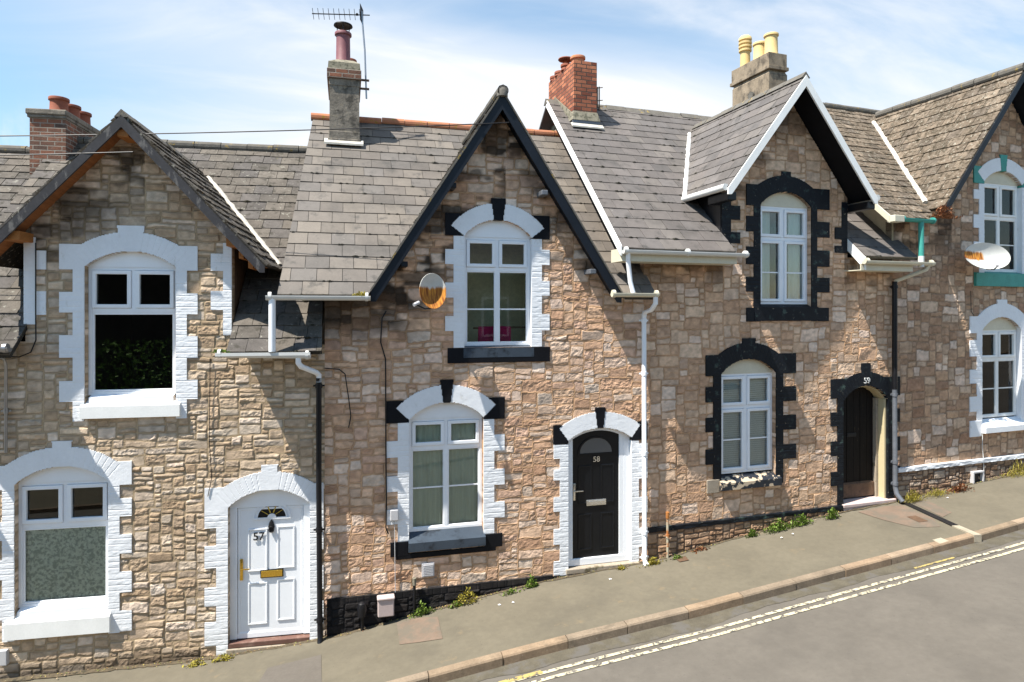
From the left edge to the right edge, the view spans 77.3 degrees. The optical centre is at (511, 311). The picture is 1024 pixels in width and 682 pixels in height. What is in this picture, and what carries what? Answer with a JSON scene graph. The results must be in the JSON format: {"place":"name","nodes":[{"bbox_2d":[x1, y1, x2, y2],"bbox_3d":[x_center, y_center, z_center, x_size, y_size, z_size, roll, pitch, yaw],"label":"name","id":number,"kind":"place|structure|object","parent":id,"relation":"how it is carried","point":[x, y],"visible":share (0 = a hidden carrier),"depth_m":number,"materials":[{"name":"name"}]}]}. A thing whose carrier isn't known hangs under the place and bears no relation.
{"place":"outdoors","nodes":[
{"label":"outdoors","id":0,"kind":"place"},
{"bbox_2d":[236,633,427,671],"bbox_3d":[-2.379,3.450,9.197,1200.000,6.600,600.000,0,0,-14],"label":"ground","id":1,"kind":"structure","parent":0,"point":[276,635],"depth_m":9.89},
{"bbox_2d":[0,145,31,215],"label":"terraced house","id":2,"kind":"structure","parent":1,"relation":"on","point":[15,174],"depth_m":11.01,"materials":[{"name":"stone"}]},
{"bbox_2d":[0,95,325,678],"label":"terraced house","id":3,"kind":"structure","parent":1,"relation":"on","point":[162,482],"depth_m":8.75,"materials":[{"name":"stone"}]},
{"bbox_2d":[17,466,107,616],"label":"window","id":4,"kind":"structure","parent":3,"relation":"in","point":[63,511],"depth_m":8.63,"materials":[{"name":"white plastic"}]},
{"bbox_2d":[0,151,132,155],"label":"overhead cable","id":5,"kind":"object","parent":3,"relation":"attached to","point":[65,153],"visible":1,"depth_m":8.16,"materials":[{"name":"metal"}]},
{"bbox_2d":[88,252,175,402],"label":"window","id":6,"kind":"structure","parent":3,"relation":"in","point":[132,295],"depth_m":9.75,"materials":[{"name":"white plastic"}]},
{"bbox_2d":[211,349,229,352],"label":"weed","id":7,"kind":"object","parent":3,"relation":"on","point":[222,351],"visible":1,"depth_m":8.45,"materials":[{"name":"green plant"}]},
{"bbox_2d":[0,122,508,136],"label":"overhead cable","id":8,"kind":"object","parent":3,"relation":"attached to","point":[265,131],"visible":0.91,"depth_m":8.86,"materials":[{"name":"metal"}]},
{"bbox_2d":[237,505,302,638],"bbox_3d":[-3.415,3.643,9.060,0.890,1.913,0.111,0,0,-10],"label":"door","id":9,"kind":"structure","parent":3,"relation":"in","point":[270,538],"depth_m":9.06,"materials":[{"name":"white plastic"}]},
{"bbox_2d":[265,21,659,636],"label":"terraced house","id":10,"kind":"structure","parent":1,"relation":"on","point":[459,458],"depth_m":9.79,"materials":[{"name":"stone"}]},
{"bbox_2d":[312,4,369,98],"bbox_3d":[-3.147,-4.820,11.788,1.032,1.740,0.100,0,0,-14],"label":"tv aerial","id":11,"kind":"object","parent":10,"relation":"attached to","point":[361,15],"visible":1,"depth_m":11.87,"materials":[{"name":"grey metal"}]},
{"bbox_2d":[352,291,368,295],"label":"weed","id":12,"kind":"object","parent":10,"relation":"on","point":[360,294],"visible":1,"depth_m":8.81,"materials":[{"name":"yellow plant"}]},
{"bbox_2d":[413,273,445,308],"bbox_3d":[-1.266,-0.284,9.215,0.546,0.522,0.351,0,0,-40],"label":"satellite dish","id":13,"kind":"object","parent":10,"relation":"attached to","point":[432,289],"visible":1,"depth_m":9.21,"materials":[{"name":"metal"}]},
{"bbox_2d":[408,402,485,552],"bbox_3d":[-0.987,2.450,9.626,1.150,2.220,0.272,0,0,-14],"label":"window","id":14,"kind":"structure","parent":10,"relation":"in","point":[445,439],"depth_m":9.66,"materials":[{"name":"white plastic"}]},
{"bbox_2d":[473,326,524,345],"bbox_3d":[-0.149,0.449,10.084,0.940,0.423,0.056,0,0,-14],"label":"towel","id":15,"kind":"object","parent":10,"relation":"hanging from","point":[485,333],"visible":0.5,"depth_m":10.02,"materials":[{"name":"pink fabric"}]},
{"bbox_2d":[464,221,533,357],"bbox_3d":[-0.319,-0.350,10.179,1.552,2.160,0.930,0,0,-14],"label":"window","id":16,"kind":"structure","parent":10,"relation":"in","point":[496,253],"depth_m":9.96,"materials":[{"name":"white plastic"}]},
{"bbox_2d":[573,430,618,558],"bbox_3d":[1.345,2.910,10.235,0.800,2.030,0.106,0,0,-14],"label":"door","id":17,"kind":"structure","parent":10,"relation":"in","point":[595,453],"depth_m":10.25,"materials":[{"name":"black wood"}]},
{"bbox_2d":[539,54,935,559],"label":"terraced house","id":18,"kind":"structure","parent":1,"relation":"on","point":[755,243],"depth_m":11.25,"materials":[{"name":"stone"}]},
{"bbox_2d":[720,359,781,490],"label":"window","id":19,"kind":"structure","parent":18,"relation":"in","point":[746,385],"depth_m":11.08,"materials":[{"name":"white plastic"}]},
{"bbox_2d":[754,193,818,320],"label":"window","id":20,"kind":"structure","parent":18,"relation":"in","point":[783,216],"depth_m":11.34,"materials":[{"name":"white plastic"}]},
{"bbox_2d":[843,387,874,497],"bbox_3d":[6.398,2.436,11.999,0.943,2.089,0.090,0,0,-18],"label":"door","id":21,"kind":"structure","parent":18,"relation":"in","point":[858,405],"depth_m":12.03,"materials":[{"name":"brown wood"}]},
{"bbox_2d":[730,32,1023,499],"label":"terraced house","id":22,"kind":"structure","parent":1,"relation":"on","point":[959,148],"depth_m":12.76,"materials":[{"name":"stone"}]},
{"bbox_2d":[926,204,962,218],"bbox_3d":[7.966,-1.847,11.834,0.830,0.273,0.278,0,0,-14],"label":"weed","id":23,"kind":"object","parent":22,"relation":"on","point":[943,214],"visible":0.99,"depth_m":11.80,"materials":[{"name":"red plant"}]},
{"bbox_2d":[964,243,1010,269],"bbox_3d":[9.126,-1.050,12.294,0.933,0.543,0.505,0,0,15],"label":"satellite dish","id":24,"kind":"object","parent":22,"relation":"attached to","point":[988,256],"visible":1,"depth_m":12.34,"materials":[{"name":"metal"}]},
{"bbox_2d":[974,172,1023,286],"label":"window","id":25,"kind":"structure","parent":22,"relation":"in","point":[1000,219],"depth_m":13.10,"materials":[{"name":"white plastic"}]},
{"bbox_2d":[982,317,1023,433],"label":"window","id":26,"kind":"structure","parent":22,"relation":"in","point":[999,335],"depth_m":13.09,"materials":[{"name":"white plastic"}]},
{"bbox_2d":[0,0,1023,146],"label":"sky","id":27,"kind":"structure","parent":0,"point":[173,66],"materials":[{"name":"blue"}]},
{"bbox_2d":[13,474,1023,681],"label":"pavement","id":28,"kind":"structure","parent":0,"point":[488,624],"depth_m":9.26,"materials":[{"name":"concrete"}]},
{"bbox_2d":[182,658,207,667],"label":"weed","id":29,"kind":"object","parent":28,"relation":"on","point":[194,663],"visible":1,"depth_m":8.62,"materials":[{"name":"yellow plant"}]},
{"bbox_2d":[211,653,233,662],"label":"weed","id":30,"kind":"object","parent":28,"relation":"on","point":[225,657],"visible":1,"depth_m":8.71,"materials":[{"name":"yellow plant"}]},
{"bbox_2d":[259,655,321,681],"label":"pavement patch","id":31,"kind":"object","parent":28,"relation":"on","point":[306,670],"visible":1,"depth_m":8.24,"materials":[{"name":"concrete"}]},
{"bbox_2d":[397,617,442,643],"bbox_3d":[-1.291,4.439,8.905,0.580,0.090,0.790,0,0,-14],"label":"pavement patch","id":32,"kind":"object","parent":28,"relation":"on","point":[421,629],"visible":1,"depth_m":8.90,"materials":[{"name":"beige concrete"}]},
{"bbox_2d":[408,600,436,620],"bbox_3d":[-1.320,4.346,9.333,0.458,0.260,0.209,0,0,-14],"label":"weed","id":33,"kind":"object","parent":28,"relation":"on","point":[422,611],"visible":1,"depth_m":9.32,"materials":[{"name":"green plant"}]},
{"bbox_2d":[447,601,462,608],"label":"weed","id":34,"kind":"object","parent":28,"relation":"on","point":[456,604],"visible":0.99,"depth_m":9.42,"materials":[{"name":"green plant"}]},
{"bbox_2d":[448,587,485,606],"bbox_3d":[-0.657,4.226,9.471,0.578,0.273,0.205,0,0,-14],"label":"weed","id":35,"kind":"object","parent":28,"relation":"on","point":[467,593],"visible":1,"depth_m":9.47,"materials":[{"name":"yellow plant"}]},
{"bbox_2d":[502,587,520,595],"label":"weed","id":36,"kind":"object","parent":28,"relation":"on","point":[510,591],"visible":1,"depth_m":9.60,"materials":[{"name":"green plant"}]},
{"bbox_2d":[0,471,1023,681],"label":"wall foot dirt","id":37,"kind":"structure","parent":28,"relation":"on","point":[24,678],"depth_m":8.96,"materials":[{"name":"brown soil"}]},
{"bbox_2d":[40,473,1015,678],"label":"fallen leaves","id":38,"kind":"object","parent":37,"relation":"on","point":[447,605],"visible":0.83,"depth_m":9.33,"materials":[{"name":"brown plant"}]},
{"bbox_2d":[522,575,538,588],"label":"weed","id":39,"kind":"object","parent":37,"relation":"on","point":[534,583],"visible":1,"depth_m":9.72,"materials":[{"name":"green plant"}]},
{"bbox_2d":[636,556,662,567],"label":"weed","id":40,"kind":"object","parent":28,"relation":"on","point":[651,561],"visible":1,"depth_m":10.18,"materials":[{"name":"yellow plant"}]},
{"bbox_2d":[666,554,683,560],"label":"weed","id":41,"kind":"object","parent":28,"relation":"on","point":[676,557],"visible":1,"depth_m":10.29,"materials":[{"name":"green plant"}]},
{"bbox_2d":[677,556,688,561],"bbox_3d":[2.732,3.969,10.245,0.180,0.020,0.150,0,0,-14],"label":"service cover","id":42,"kind":"object","parent":28,"relation":"on","point":[685,558],"visible":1,"depth_m":10.23,"materials":[{"name":"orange metal"}]},
{"bbox_2d":[691,546,710,553],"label":"weed","id":43,"kind":"object","parent":28,"relation":"on","point":[699,548],"visible":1,"depth_m":10.50,"materials":[{"name":"red plant"}]},
{"bbox_2d":[745,528,757,537],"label":"weed","id":44,"kind":"object","parent":28,"relation":"on","point":[752,532],"visible":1,"depth_m":10.82,"materials":[{"name":"green plant"}]},
{"bbox_2d":[759,518,794,534],"bbox_3d":[4.550,3.668,10.958,0.779,0.261,0.254,0,0,-14],"label":"weed","id":45,"kind":"object","parent":28,"relation":"on","point":[777,526],"visible":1,"depth_m":10.94,"materials":[{"name":"green plant"}]},
{"bbox_2d":[788,513,815,528],"bbox_3d":[4.987,3.611,11.094,0.615,0.264,0.256,0,0,-14],"label":"weed","id":46,"kind":"object","parent":28,"relation":"on","point":[801,522],"visible":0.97,"depth_m":11.07,"materials":[{"name":"green plant"}]},
{"bbox_2d":[822,506,841,518],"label":"weed","id":47,"kind":"object","parent":28,"relation":"on","point":[832,513],"visible":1,"depth_m":11.25,"materials":[{"name":"green plant"}]},
{"bbox_2d":[859,504,940,527],"bbox_3d":[6.806,3.584,11.144,0.960,0.072,1.070,0,0,-14],"label":"pavement patch","id":48,"kind":"object","parent":28,"relation":"on","point":[899,513],"visible":1,"depth_m":11.24,"materials":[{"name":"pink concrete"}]},
{"bbox_2d":[908,515,927,521],"bbox_3d":[6.995,3.582,11.043,0.181,0.021,0.270,0,0,-11],"label":"service cover","id":49,"kind":"object","parent":48,"relation":"on","point":[916,518],"visible":1,"depth_m":11.04,"materials":[{"name":"orange metal"}]},
{"bbox_2d":[896,490,929,503],"bbox_3d":[7.372,3.413,11.821,0.715,0.284,0.307,0,0,-14],"label":"weed","id":50,"kind":"object","parent":28,"relation":"on","point":[913,499],"visible":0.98,"depth_m":11.80,"materials":[{"name":"yellow plant"}]},
{"bbox_2d":[914,500,951,516],"bbox_3d":[7.580,3.536,11.489,0.324,0.047,0.824,0,0,-4],"label":"pavement patch","id":51,"kind":"object","parent":28,"relation":"on","point":[934,508],"visible":1,"depth_m":11.49,"materials":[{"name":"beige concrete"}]},
{"bbox_2d":[920,488,954,498],"bbox_3d":[8.011,3.423,12.080,0.828,0.196,0.350,0,0,-14],"label":"weed","id":52,"kind":"object","parent":28,"relation":"on","point":[937,492],"visible":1,"depth_m":12.05,"materials":[{"name":"yellow plant"}]},
{"bbox_2d":[902,502,981,542],"bbox_3d":[7.353,3.617,11.040,0.144,0.171,1.600,0,0,-7],"label":"drain channel","id":53,"kind":"object","parent":28,"relation":"on","point":[977,537],"visible":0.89,"depth_m":10.80,"materials":[{"name":"metal"}]},
{"bbox_2d":[941,483,973,493],"bbox_3d":[8.531,3.382,12.255,0.727,0.207,0.302,0,0,-14],"label":"weed","id":54,"kind":"object","parent":28,"relation":"on","point":[961,488],"visible":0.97,"depth_m":12.22,"materials":[{"name":"red plant"}]},
{"bbox_2d":[1002,460,1023,477],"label":"weed","id":55,"kind":"object","parent":28,"relation":"on","point":[1016,471],"visible":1,"depth_m":12.86,"materials":[{"name":"yellow plant"}]},
{"bbox_2d":[479,539,1023,681],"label":"road","id":56,"kind":"structure","parent":0,"point":[964,624],"depth_m":7.86,"materials":[{"name":"grey asphalt"}]},
{"bbox_2d":[499,670,542,681],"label":"old road marking","id":57,"kind":"object","parent":56,"relation":"on","point":[523,676],"visible":1,"depth_m":7.70,"materials":[{"name":"yellow paint"}]},
{"bbox_2d":[387,517,1023,681],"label":"kerb","id":58,"kind":"structure","parent":56,"relation":"on","point":[522,653],"depth_m":8.68,"materials":[{"name":"concrete"}]},
{"bbox_2d":[933,538,947,543],"bbox_3d":[6.799,3.641,10.156,0.210,0.022,0.160,0,0,-14],"label":"kerb mend","id":59,"kind":"object","parent":58,"relation":"on","point":[939,540],"visible":1,"depth_m":10.16,"materials":[{"name":"concrete"}]},
{"bbox_2d":[447,529,1023,681],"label":"gutter grit","id":60,"kind":"object","parent":56,"relation":"on","point":[647,635],"visible":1,"depth_m":8.60,"materials":[{"name":"grey gravel"}]},
{"bbox_2d":[512,542,1023,681],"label":"road marking","id":61,"kind":"object","parent":56,"relation":"on","point":[741,621],"visible":1,"depth_m":8.57,"materials":[{"name":"paint"}]},
{"bbox_2d":[531,547,1023,681],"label":"road marking","id":62,"kind":"object","parent":56,"relation":"on","point":[741,627],"visible":1,"depth_m":8.41,"materials":[{"name":"paint"}]},
{"bbox_2d":[914,557,953,568],"bbox_3d":[6.383,3.800,9.667,0.804,0.066,0.040,0,0,-18],"label":"old road marking","id":63,"kind":"object","parent":56,"relation":"on","point":[934,562],"visible":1,"depth_m":9.67,"materials":[{"name":"yellow paint"}]}
]}

